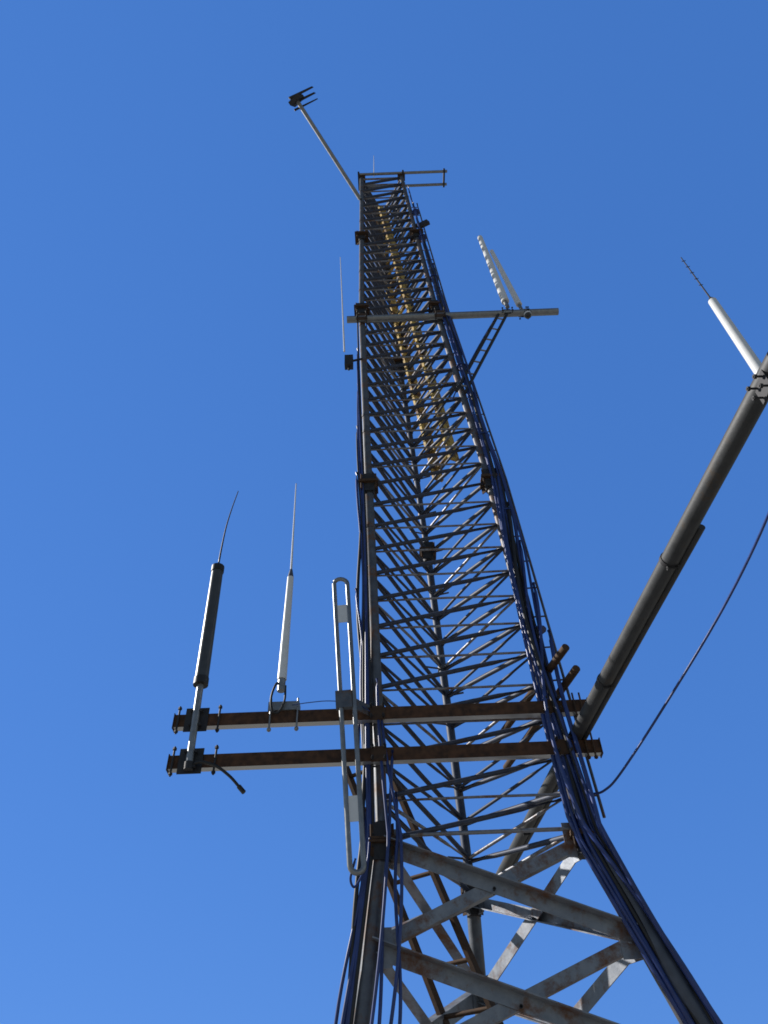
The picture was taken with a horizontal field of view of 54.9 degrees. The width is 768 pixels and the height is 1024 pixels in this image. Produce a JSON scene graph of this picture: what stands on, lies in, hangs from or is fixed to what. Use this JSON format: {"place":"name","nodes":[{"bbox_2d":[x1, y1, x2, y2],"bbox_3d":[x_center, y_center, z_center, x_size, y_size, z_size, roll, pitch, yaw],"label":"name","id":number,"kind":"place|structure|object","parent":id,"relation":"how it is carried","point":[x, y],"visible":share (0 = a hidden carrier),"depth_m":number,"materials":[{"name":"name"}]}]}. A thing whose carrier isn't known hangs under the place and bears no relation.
{"place":"outdoors","nodes":[
{"label":"outdoors","id":0,"kind":"place"},
{"bbox_2d":[0,0,767,1023],"label":"sky","id":1,"kind":"structure","parent":0,"point":[174,233],"materials":[{"name":"blue"}]},
{"label":"ground","id":2,"kind":"structure","parent":0,"visible":0},
{"bbox_2d":[341,173,682,1023],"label":"lattice tower","id":3,"kind":"structure","parent":2,"relation":"on","point":[489,999],"depth_m":6.01,"materials":[{"name":"metal"}]},
{"bbox_2d":[340,257,362,370],"bbox_3d":[-0.441,-2.670,9.666,0.310,2.864,0.093,-2,-45,0],"label":"whip antenna","id":4,"kind":"object","parent":3,"relation":"attached to","point":[349,360],"visible":1,"depth_m":8.80,"materials":[{"name":"metal"}]},
{"bbox_2d":[288,86,446,228],"bbox_3d":[-0.341,-5.802,12.373,3.022,3.490,1.068,22,-50,-22],"label":"tower head","id":5,"kind":"object","parent":3,"relation":"attached to","point":[296,99],"visible":0.94,"depth_m":12.07},
{"bbox_2d":[347,306,558,399],"bbox_3d":[0.898,-1.891,8.837,2.698,1.870,0.230,-2,-45,0],"label":"cross arm","id":6,"kind":"object","parent":3,"relation":"attached to","point":[435,316],"visible":0.98,"depth_m":9.40},
{"bbox_2d":[478,235,523,319],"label":"twin whip antennas","id":7,"kind":"object","parent":6,"relation":"attached to","point":[503,296],"visible":0.95,"depth_m":9.99,"materials":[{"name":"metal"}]},
{"bbox_2d":[524,306,531,318],"bbox_3d":[1.825,-2.529,9.404,0.100,0.165,0.115,-2,-45,0],"label":"security camera","id":8,"kind":"object","parent":6,"relation":"attached to","point":[528,314],"visible":1,"depth_m":9.36,"materials":[{"name":"metal"}]},
{"bbox_2d":[166,352,767,873],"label":"side arm booms","id":9,"kind":"object","parent":3,"relation":"attached to","point":[666,572],"visible":0.82,"depth_m":5.21,"materials":[{"name":"metal"}]},
{"bbox_2d":[176,491,245,793],"bbox_3d":[-1.230,0.872,6.072,0.519,3.019,0.146,-2,-45,0],"label":"whip antenna","id":10,"kind":"object","parent":9,"relation":"attached to","point":[190,761],"visible":1,"depth_m":5.59,"materials":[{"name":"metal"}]},
{"bbox_2d":[267,483,369,731],"bbox_3d":[-0.512,0.657,6.279,0.757,2.614,0.158,-2,-45,0],"label":"whip antenna","id":11,"kind":"object","parent":9,"relation":"attached to","point":[280,706],"visible":0.97,"depth_m":5.71,"materials":[{"name":"metal"}]},
{"bbox_2d":[332,577,370,887],"bbox_3d":[-0.207,1.428,5.385,0.380,2.434,0.138,17,-48,-18],"label":"folded dipole","id":12,"kind":"object","parent":9,"relation":"attached to","point":[353,805],"visible":0.98,"depth_m":5.21,"materials":[{"name":"metal"}]},
{"bbox_2d":[594,257,767,794],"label":"whip antenna","id":13,"kind":"object","parent":9,"relation":"attached to","point":[751,358],"visible":0.88,"depth_m":3.50,"materials":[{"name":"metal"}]},
{"bbox_2d":[334,186,722,1023],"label":"feeder cables","id":14,"kind":"object","parent":3,"relation":"attached to","point":[678,984],"visible":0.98,"depth_m":5.01,"materials":[{"name":"rubber"}]}
]}

